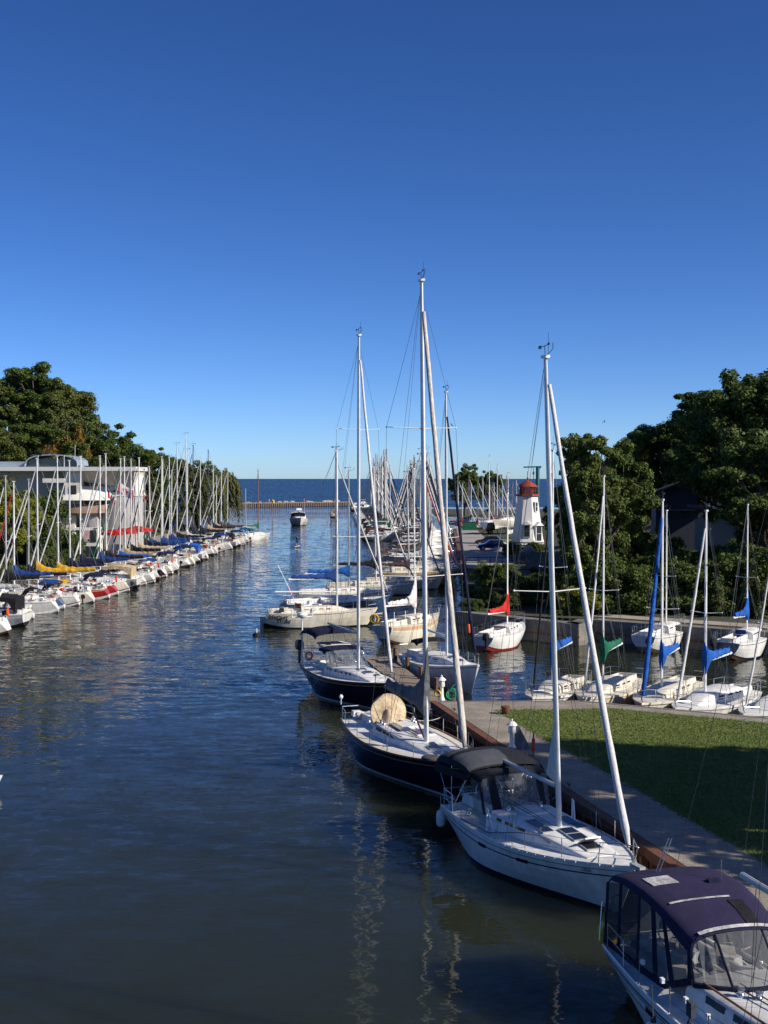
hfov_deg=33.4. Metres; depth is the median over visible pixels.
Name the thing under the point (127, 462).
broadleaf tree
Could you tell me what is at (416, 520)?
sailboat
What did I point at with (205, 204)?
sky
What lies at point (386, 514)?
sailboat
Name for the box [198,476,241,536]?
sailboat
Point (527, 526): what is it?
window
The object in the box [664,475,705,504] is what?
shrub
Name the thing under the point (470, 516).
sailboat
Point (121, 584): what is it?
sailboat
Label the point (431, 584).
sailboat
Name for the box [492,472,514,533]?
sailboat
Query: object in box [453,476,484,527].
sailboat
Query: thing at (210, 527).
sailboat
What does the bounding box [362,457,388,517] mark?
sailboat
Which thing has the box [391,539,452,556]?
motor cruiser
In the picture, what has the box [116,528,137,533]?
patio umbrella
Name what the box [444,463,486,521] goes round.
broadleaf tree
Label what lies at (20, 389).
broadleaf tree
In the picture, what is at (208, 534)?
sailboat
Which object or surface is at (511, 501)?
sailboat
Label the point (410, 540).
sailboat
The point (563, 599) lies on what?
shrub
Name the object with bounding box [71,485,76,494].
window
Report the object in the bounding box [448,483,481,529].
sailboat
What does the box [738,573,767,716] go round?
sailboat
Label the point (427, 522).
sailboat
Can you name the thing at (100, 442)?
broadleaf tree
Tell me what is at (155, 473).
broadleaf tree
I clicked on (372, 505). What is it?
sailboat
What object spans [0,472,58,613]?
sailboat
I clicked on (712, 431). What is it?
broadleaf tree
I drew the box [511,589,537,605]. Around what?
shrub
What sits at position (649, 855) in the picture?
quay wall
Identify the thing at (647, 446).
tall tree
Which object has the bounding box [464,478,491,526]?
sailboat
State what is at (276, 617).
sailboat
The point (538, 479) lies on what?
mast crane
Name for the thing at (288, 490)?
lake
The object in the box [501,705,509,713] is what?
bollard
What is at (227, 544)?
sailboat
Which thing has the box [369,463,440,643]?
sailboat
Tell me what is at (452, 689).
hose
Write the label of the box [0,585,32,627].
motor boat
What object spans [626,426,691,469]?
broadleaf tree
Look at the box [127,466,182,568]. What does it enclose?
sailboat
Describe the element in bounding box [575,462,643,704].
sailboat
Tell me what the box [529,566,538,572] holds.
shrub
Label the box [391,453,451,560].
sailboat
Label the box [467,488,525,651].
sailboat
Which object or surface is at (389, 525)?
sailboat
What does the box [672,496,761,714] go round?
sailboat
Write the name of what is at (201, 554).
motor boat
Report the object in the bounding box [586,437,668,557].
tall tree
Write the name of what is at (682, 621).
path
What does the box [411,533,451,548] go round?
motor cruiser
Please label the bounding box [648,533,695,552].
shrub
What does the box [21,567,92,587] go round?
mooring dock
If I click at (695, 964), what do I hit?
sailboat
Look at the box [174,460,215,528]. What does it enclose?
broadleaf tree
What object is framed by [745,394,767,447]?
broadleaf tree
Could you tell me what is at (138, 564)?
sailboat
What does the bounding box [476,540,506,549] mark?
parked car
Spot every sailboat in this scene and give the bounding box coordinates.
[0,454,94,602]
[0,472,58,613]
[0,475,84,605]
[0,477,65,609]
[0,526,34,618]
[0,607,10,634]
[23,452,109,598]
[32,457,118,595]
[43,453,133,591]
[73,453,146,584]
[76,447,155,582]
[92,453,162,579]
[96,453,167,577]
[105,456,173,573]
[110,455,177,571]
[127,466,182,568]
[132,463,190,567]
[143,454,194,564]
[143,457,200,562]
[147,467,208,558]
[148,455,206,549]
[153,442,213,555]
[158,432,219,551]
[167,448,220,553]
[172,441,224,550]
[178,457,232,549]
[188,450,240,545]
[194,469,245,544]
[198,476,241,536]
[203,470,250,542]
[211,468,251,540]
[260,446,379,628]
[279,446,391,613]
[292,327,397,708]
[294,467,397,599]
[325,463,417,594]
[339,262,473,799]
[353,477,383,517]
[355,455,389,522]
[355,469,383,519]
[356,455,392,521]
[356,466,392,525]
[356,468,389,522]
[360,451,401,535]
[360,454,397,527]
[360,456,403,532]
[360,459,395,522]
[361,456,399,525]
[361,465,404,537]
[361,471,396,525]
[362,449,405,525]
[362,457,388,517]
[362,465,409,539]
[363,455,402,530]
[365,471,442,589]
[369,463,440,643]
[371,448,460,577]
[371,453,457,574]
[379,461,459,584]
[381,454,455,562]
[382,449,458,569]
[384,467,458,564]
[388,448,456,558]
[389,465,454,553]
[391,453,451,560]
[391,463,434,527]
[392,453,452,545]
[392,479,441,550]
[392,484,441,551]
[394,452,456,553]
[394,460,433,526]
[394,467,417,518]
[396,457,434,529]
[396,459,436,529]
[397,466,434,533]
[397,489,453,539]
[398,385,479,693]
[398,475,453,541]
[399,470,453,543]
[399,476,441,543]
[401,474,453,539]
[403,462,452,536]
[413,457,451,538]
[434,332,645,909]
[448,476,477,536]
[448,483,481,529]
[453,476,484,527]
[455,483,485,525]
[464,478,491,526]
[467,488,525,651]
[472,477,486,523]
[476,488,503,526]
[480,455,497,533]
[481,485,505,518]
[482,483,495,518]
[485,464,512,519]
[487,485,510,516]
[490,485,514,519]
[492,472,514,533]
[495,476,509,517]
[501,481,513,516]
[505,480,519,515]
[525,436,592,700]
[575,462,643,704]
[599,502,767,1023]
[631,505,684,652]
[632,492,703,708]
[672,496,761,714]
[710,499,767,660]
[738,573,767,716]
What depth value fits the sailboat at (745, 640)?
85.63 m
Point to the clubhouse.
(19, 470)
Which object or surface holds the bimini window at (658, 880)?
in the sailboat at (695, 964)
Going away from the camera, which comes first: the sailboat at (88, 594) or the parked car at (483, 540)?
the sailboat at (88, 594)
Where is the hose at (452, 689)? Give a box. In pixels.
[446,684,455,698]
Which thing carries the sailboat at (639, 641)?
on the water
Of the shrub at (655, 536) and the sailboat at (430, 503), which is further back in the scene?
the sailboat at (430, 503)
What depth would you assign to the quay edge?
170.75 m
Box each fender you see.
[436,796,444,826]
[646,985,659,1023]
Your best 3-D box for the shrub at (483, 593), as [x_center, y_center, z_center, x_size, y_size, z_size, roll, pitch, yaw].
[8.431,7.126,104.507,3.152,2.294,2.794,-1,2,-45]
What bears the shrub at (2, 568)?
on the terrain at (158, 533)
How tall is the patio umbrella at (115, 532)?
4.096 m
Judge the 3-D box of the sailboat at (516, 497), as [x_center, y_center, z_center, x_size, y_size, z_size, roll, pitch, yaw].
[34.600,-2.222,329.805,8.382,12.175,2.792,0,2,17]
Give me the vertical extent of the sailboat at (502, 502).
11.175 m
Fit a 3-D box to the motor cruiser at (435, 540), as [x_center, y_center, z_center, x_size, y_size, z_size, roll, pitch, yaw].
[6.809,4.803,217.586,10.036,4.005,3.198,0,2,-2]
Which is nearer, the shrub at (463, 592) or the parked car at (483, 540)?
the shrub at (463, 592)
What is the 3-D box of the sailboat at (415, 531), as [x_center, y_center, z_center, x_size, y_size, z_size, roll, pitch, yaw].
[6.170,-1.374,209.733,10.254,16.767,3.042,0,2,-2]
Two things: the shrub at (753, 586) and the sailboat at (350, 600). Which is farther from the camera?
the sailboat at (350, 600)
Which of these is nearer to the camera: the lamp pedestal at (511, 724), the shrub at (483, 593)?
the lamp pedestal at (511, 724)
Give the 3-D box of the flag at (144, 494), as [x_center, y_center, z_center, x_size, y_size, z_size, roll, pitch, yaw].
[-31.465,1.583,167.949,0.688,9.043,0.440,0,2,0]
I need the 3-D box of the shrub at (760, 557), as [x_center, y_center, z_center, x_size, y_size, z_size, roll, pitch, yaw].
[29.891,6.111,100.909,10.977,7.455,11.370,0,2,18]
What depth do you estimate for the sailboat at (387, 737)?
50.73 m
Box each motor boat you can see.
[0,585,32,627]
[67,564,142,588]
[163,540,205,560]
[206,528,238,547]
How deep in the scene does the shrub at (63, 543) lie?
148.91 m
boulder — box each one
[493,546,501,551]
[522,545,534,552]
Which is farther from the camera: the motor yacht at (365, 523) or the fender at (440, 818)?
the motor yacht at (365, 523)
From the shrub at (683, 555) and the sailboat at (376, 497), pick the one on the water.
the sailboat at (376, 497)
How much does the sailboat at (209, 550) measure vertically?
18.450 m
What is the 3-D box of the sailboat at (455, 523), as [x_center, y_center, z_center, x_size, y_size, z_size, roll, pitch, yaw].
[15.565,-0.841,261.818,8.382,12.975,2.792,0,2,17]
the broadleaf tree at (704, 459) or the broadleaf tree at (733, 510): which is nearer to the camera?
the broadleaf tree at (733, 510)
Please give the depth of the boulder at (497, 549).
178.35 m
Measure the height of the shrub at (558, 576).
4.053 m
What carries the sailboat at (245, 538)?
on the water
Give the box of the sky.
[0,0,767,478]
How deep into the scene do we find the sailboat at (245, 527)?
244.41 m
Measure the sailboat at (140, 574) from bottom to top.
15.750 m
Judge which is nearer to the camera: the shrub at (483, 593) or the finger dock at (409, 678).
the finger dock at (409, 678)
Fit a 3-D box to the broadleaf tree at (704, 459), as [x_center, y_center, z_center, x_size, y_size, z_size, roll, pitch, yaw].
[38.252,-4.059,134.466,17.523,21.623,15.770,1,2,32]
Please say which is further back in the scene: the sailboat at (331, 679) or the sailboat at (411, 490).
the sailboat at (411, 490)
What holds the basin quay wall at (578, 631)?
on the terrain at (534, 560)
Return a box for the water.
[0,507,767,1023]
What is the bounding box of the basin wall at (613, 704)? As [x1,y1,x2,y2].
[438,700,767,718]
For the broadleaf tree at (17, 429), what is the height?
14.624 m
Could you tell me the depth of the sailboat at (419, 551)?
148.82 m
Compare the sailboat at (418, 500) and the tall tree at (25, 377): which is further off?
the sailboat at (418, 500)
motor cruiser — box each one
[289,508,307,525]
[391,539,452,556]
[391,557,457,566]
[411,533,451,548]
[428,538,441,542]
[431,531,453,537]
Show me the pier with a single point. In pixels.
(287, 504)
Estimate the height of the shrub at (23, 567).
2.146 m
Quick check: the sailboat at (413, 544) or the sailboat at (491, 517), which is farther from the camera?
the sailboat at (491, 517)
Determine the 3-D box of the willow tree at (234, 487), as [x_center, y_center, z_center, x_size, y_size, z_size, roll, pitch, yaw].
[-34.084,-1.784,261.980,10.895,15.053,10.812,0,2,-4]
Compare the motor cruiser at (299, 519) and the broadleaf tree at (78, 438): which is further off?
the motor cruiser at (299, 519)
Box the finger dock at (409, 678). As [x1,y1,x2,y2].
[364,648,455,710]
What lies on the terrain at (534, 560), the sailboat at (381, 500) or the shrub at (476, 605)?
the shrub at (476, 605)
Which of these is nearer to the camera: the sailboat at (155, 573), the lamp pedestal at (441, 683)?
the lamp pedestal at (441, 683)
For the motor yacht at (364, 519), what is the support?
on the water
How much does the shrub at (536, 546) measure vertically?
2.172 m
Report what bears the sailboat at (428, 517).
on the water
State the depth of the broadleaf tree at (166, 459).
266.93 m
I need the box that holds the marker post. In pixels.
[532,733,534,755]
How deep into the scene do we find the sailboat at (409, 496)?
318.91 m
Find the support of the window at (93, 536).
in the clubhouse
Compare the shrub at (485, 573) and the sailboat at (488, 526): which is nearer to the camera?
the shrub at (485, 573)
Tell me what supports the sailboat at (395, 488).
on the water
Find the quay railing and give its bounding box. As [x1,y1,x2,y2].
[466,557,526,567]
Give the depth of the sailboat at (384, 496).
267.13 m
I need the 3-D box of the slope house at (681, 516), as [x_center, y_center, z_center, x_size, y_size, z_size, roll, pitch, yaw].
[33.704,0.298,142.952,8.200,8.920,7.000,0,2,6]
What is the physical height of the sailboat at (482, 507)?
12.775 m
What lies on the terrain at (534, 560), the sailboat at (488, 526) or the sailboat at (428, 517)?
the sailboat at (488, 526)
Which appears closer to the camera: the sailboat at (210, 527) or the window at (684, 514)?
the window at (684, 514)
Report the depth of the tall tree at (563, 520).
116.70 m
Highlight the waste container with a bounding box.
[460,522,476,529]
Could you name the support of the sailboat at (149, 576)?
on the water
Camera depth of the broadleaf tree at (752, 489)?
111.76 m
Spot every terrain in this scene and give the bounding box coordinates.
[0,502,198,585]
[427,508,767,629]
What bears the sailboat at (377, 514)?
on the water
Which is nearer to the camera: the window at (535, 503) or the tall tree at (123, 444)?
the window at (535, 503)
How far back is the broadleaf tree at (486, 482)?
351.00 m
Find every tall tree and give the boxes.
[0,361,63,454]
[0,428,26,461]
[58,391,144,453]
[541,456,602,562]
[554,433,661,578]
[554,451,612,570]
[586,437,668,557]
[621,423,672,534]
[660,389,739,481]
[687,453,720,507]
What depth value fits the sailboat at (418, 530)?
213.56 m
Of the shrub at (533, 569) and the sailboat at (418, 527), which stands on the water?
the sailboat at (418, 527)
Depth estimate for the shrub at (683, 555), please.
104.59 m
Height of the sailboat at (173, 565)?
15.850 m
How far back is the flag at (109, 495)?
164.95 m
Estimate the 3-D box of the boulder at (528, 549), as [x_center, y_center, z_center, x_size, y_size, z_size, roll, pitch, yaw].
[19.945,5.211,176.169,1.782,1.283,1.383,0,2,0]
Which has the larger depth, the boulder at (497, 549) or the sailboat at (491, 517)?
the sailboat at (491, 517)
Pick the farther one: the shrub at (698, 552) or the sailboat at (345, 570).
the sailboat at (345, 570)
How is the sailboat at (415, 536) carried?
on the water
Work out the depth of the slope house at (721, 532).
125.14 m
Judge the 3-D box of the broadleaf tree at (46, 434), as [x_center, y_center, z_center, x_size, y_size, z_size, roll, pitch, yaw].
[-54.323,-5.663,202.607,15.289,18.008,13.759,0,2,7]
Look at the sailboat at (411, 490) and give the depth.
291.09 m
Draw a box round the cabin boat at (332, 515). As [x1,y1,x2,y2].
[330,509,334,517]
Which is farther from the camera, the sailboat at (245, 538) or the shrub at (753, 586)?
the sailboat at (245, 538)
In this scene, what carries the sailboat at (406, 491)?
on the water
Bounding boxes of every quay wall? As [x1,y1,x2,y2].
[430,701,767,963]
[455,611,767,654]
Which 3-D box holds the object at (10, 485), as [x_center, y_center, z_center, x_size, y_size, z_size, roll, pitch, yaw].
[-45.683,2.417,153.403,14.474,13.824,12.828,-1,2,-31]
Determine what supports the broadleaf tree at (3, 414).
on the terrain at (158, 533)
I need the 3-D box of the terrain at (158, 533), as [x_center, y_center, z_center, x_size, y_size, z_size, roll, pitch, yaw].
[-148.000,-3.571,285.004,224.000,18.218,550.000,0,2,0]
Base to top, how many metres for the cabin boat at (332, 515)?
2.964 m
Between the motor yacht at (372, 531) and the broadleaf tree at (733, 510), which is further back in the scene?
the motor yacht at (372, 531)
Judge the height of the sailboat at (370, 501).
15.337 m
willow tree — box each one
[189,474,228,524]
[194,467,243,524]
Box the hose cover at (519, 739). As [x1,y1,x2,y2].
[515,722,530,748]
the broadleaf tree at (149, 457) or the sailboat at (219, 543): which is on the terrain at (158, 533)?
the broadleaf tree at (149, 457)
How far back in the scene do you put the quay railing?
143.56 m
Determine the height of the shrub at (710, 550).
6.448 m
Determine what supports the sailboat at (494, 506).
on the water
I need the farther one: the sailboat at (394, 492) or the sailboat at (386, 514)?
the sailboat at (394, 492)
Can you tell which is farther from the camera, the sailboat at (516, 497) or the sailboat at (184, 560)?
the sailboat at (516, 497)
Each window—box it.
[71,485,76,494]
[74,527,102,557]
[524,521,530,536]
[534,502,537,511]
[643,875,677,885]
[665,511,689,518]
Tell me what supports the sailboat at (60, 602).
on the water
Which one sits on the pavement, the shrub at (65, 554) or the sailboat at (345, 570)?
the shrub at (65, 554)
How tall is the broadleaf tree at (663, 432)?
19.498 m
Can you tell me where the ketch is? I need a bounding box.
[240,469,270,539]
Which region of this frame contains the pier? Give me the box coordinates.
[229,501,352,506]
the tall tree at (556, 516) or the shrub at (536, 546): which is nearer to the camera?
the tall tree at (556, 516)
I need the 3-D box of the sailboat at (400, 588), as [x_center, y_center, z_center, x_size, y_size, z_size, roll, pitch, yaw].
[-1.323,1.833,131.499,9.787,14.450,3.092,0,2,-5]
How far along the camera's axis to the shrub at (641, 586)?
98.36 m
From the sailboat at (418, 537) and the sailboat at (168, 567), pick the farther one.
the sailboat at (418, 537)
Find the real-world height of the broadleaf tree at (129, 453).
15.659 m
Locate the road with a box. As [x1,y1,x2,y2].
[456,529,519,567]
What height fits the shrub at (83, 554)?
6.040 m
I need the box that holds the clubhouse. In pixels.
[0,454,147,557]
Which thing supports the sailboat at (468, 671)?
on the water
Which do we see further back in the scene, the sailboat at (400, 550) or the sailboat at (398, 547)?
the sailboat at (398, 547)
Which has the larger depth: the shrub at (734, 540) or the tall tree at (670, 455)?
the tall tree at (670, 455)
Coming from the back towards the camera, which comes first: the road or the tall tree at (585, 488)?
the road
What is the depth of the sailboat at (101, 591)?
127.51 m
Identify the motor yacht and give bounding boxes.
[350,499,369,510]
[360,519,403,531]
[361,516,400,524]
[361,525,396,534]
[362,521,396,540]
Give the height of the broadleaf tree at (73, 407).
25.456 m
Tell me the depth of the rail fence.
186.15 m
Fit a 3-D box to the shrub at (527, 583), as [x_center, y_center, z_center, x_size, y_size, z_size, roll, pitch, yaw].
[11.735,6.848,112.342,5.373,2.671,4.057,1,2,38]
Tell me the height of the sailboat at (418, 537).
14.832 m
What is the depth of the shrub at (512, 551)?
171.82 m
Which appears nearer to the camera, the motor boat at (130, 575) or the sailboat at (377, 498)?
the motor boat at (130, 575)
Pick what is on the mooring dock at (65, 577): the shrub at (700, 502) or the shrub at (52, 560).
the shrub at (52, 560)
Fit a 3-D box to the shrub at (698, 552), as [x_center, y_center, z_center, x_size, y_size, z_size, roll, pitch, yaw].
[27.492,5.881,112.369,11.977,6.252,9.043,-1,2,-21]
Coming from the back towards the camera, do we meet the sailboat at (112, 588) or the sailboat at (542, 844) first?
the sailboat at (112, 588)
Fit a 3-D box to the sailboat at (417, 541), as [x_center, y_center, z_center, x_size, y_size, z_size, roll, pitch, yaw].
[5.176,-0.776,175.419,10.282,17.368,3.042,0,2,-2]
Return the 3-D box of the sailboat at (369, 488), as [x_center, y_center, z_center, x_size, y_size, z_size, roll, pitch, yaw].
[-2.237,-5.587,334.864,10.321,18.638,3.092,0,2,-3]
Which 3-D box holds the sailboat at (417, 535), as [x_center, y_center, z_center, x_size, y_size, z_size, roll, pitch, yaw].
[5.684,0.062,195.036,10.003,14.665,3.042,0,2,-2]
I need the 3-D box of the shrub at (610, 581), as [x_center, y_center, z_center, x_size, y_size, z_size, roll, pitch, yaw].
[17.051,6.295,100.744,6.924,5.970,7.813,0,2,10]
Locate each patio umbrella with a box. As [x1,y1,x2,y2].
[101,529,126,552]
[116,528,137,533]
[128,526,152,531]
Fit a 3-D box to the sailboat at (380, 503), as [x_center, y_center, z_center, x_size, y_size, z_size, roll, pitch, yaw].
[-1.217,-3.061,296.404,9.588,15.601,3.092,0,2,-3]
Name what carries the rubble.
on the pier
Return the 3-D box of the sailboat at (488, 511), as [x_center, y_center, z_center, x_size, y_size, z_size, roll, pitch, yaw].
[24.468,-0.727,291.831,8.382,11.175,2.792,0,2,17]
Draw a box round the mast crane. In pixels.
[523,466,540,503]
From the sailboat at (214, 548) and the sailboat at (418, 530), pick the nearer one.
the sailboat at (214, 548)
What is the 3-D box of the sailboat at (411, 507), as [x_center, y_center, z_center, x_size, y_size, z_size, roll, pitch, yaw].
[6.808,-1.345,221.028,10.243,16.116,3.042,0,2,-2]
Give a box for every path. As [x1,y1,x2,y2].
[440,702,767,909]
[594,614,766,627]
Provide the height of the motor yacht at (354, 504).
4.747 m
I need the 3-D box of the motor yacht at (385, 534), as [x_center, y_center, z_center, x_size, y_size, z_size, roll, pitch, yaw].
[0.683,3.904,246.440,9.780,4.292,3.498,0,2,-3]
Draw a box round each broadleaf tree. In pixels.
[0,367,34,431]
[0,382,16,422]
[0,420,44,461]
[0,489,42,565]
[5,421,88,460]
[7,377,108,454]
[40,423,96,503]
[59,421,123,503]
[90,449,145,502]
[115,438,158,471]
[125,447,185,519]
[143,477,185,534]
[143,479,160,509]
[145,452,194,522]
[148,460,199,529]
[159,486,196,533]
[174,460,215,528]
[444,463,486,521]
[475,470,505,515]
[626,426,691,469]
[650,401,736,483]
[669,374,761,500]
[670,368,767,548]
[698,435,767,547]
[732,464,767,547]
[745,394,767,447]
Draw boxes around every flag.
[107,490,114,547]
[111,481,132,546]
[142,490,146,543]
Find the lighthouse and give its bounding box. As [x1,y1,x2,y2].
[511,471,543,544]
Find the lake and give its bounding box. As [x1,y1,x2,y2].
[238,479,612,506]
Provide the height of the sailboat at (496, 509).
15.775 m
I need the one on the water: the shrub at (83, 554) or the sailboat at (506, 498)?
the sailboat at (506, 498)
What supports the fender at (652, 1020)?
hanging from the sailboat at (695, 964)
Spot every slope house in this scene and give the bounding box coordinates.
[651,481,721,550]
[687,504,759,550]
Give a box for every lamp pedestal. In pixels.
[437,675,445,700]
[507,719,516,747]
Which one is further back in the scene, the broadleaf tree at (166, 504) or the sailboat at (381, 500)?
the sailboat at (381, 500)
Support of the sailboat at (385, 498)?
on the water
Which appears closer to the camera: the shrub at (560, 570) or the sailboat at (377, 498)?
the shrub at (560, 570)
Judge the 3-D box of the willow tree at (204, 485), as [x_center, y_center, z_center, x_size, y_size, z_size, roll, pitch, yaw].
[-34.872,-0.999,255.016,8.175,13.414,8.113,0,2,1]
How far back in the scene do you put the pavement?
232.62 m
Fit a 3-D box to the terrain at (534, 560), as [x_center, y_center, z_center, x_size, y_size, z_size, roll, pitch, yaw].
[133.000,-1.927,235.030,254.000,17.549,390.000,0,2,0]
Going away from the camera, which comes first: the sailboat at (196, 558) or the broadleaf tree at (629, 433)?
the broadleaf tree at (629, 433)
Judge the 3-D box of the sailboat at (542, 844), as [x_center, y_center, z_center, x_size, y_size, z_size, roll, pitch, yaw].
[4.919,3.036,38.770,3.614,16.900,10.604,-1,2,-22]
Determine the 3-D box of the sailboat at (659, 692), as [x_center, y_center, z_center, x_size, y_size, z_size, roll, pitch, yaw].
[14.417,4.716,65.329,2.998,12.150,9.854,1,2,26]
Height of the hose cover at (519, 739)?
1.000 m
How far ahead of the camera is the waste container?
250.33 m
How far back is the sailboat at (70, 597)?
120.51 m
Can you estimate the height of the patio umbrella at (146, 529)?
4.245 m
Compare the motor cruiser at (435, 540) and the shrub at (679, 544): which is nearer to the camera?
the shrub at (679, 544)
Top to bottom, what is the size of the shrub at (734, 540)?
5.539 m
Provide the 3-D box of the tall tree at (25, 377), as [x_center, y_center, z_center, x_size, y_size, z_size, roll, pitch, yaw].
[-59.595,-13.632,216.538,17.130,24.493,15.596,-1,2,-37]
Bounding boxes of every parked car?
[475,536,503,543]
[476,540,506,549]
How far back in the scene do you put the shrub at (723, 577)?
98.72 m
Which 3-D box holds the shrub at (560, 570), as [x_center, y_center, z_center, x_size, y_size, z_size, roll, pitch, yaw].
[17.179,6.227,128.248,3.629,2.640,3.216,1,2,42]
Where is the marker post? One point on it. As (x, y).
(533, 744)
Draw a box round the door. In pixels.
[533,522,543,541]
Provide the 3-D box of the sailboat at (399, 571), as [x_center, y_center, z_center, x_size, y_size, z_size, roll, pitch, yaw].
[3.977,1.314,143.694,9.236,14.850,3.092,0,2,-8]
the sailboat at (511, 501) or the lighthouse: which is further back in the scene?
the sailboat at (511, 501)
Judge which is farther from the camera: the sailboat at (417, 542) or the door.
the door
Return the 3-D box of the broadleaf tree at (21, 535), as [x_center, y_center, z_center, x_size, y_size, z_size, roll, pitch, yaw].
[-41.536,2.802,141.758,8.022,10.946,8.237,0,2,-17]
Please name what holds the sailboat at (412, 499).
on the water
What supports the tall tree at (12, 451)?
on the terrain at (158, 533)
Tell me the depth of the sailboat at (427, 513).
225.17 m
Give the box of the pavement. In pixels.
[89,530,191,558]
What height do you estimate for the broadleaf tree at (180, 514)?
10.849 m
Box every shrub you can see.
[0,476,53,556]
[0,488,88,564]
[0,560,18,583]
[3,517,85,565]
[10,565,31,581]
[17,544,85,559]
[19,553,62,578]
[34,548,75,566]
[458,598,486,611]
[459,585,479,597]
[467,560,521,586]
[471,586,497,606]
[486,591,524,608]
[492,575,539,597]
[502,542,518,554]
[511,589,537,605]
[520,572,547,587]
[526,541,544,551]
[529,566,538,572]
[531,572,572,619]
[541,562,568,575]
[555,583,616,620]
[557,555,639,614]
[563,535,686,573]
[609,563,691,615]
[613,547,702,575]
[634,560,703,613]
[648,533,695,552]
[652,555,752,614]
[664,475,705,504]
[665,545,723,557]
[699,544,756,570]
[703,576,767,618]
[704,540,767,614]
[726,537,757,562]
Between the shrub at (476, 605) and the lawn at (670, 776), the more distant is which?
the shrub at (476, 605)
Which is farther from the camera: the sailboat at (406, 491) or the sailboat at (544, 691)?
the sailboat at (406, 491)
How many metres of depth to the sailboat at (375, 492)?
331.09 m
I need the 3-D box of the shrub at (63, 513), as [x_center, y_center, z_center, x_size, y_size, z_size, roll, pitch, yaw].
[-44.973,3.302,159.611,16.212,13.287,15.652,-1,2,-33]
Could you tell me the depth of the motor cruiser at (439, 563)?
159.62 m
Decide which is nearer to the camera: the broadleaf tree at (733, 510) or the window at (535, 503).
the broadleaf tree at (733, 510)
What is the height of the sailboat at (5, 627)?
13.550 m
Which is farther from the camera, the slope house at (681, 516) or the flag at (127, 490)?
the flag at (127, 490)
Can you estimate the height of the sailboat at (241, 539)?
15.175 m
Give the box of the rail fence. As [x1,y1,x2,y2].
[506,542,547,546]
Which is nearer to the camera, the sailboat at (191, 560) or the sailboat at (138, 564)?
the sailboat at (138, 564)
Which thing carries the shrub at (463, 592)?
on the terrain at (534, 560)
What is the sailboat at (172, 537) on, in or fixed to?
on the water
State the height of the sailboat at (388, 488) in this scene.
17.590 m
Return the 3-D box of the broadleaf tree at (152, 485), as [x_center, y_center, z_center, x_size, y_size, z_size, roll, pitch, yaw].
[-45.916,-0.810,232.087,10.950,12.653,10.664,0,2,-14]
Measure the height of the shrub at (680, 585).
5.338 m
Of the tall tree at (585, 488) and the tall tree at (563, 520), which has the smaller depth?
the tall tree at (585, 488)
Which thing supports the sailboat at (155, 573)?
on the water
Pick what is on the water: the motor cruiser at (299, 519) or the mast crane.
the motor cruiser at (299, 519)
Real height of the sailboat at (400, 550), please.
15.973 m
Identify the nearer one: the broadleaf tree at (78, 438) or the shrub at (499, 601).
the shrub at (499, 601)
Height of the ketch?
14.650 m
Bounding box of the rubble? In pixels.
[246,500,339,502]
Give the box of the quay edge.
[453,529,542,585]
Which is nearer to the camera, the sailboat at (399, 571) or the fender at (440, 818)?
the fender at (440, 818)
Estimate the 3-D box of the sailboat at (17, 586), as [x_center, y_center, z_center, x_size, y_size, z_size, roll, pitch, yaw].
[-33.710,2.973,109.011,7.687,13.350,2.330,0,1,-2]
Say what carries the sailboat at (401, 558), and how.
on the water
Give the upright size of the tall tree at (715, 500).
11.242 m
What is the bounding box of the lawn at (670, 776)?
[496,708,767,863]
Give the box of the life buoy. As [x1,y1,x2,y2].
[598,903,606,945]
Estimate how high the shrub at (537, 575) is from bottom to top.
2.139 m
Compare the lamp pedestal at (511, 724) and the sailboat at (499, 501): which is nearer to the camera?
the lamp pedestal at (511, 724)
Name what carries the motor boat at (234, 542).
on the water
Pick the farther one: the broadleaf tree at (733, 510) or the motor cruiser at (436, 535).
the motor cruiser at (436, 535)
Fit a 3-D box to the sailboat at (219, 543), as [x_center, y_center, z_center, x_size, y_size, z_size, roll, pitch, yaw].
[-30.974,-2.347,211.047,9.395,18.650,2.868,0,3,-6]

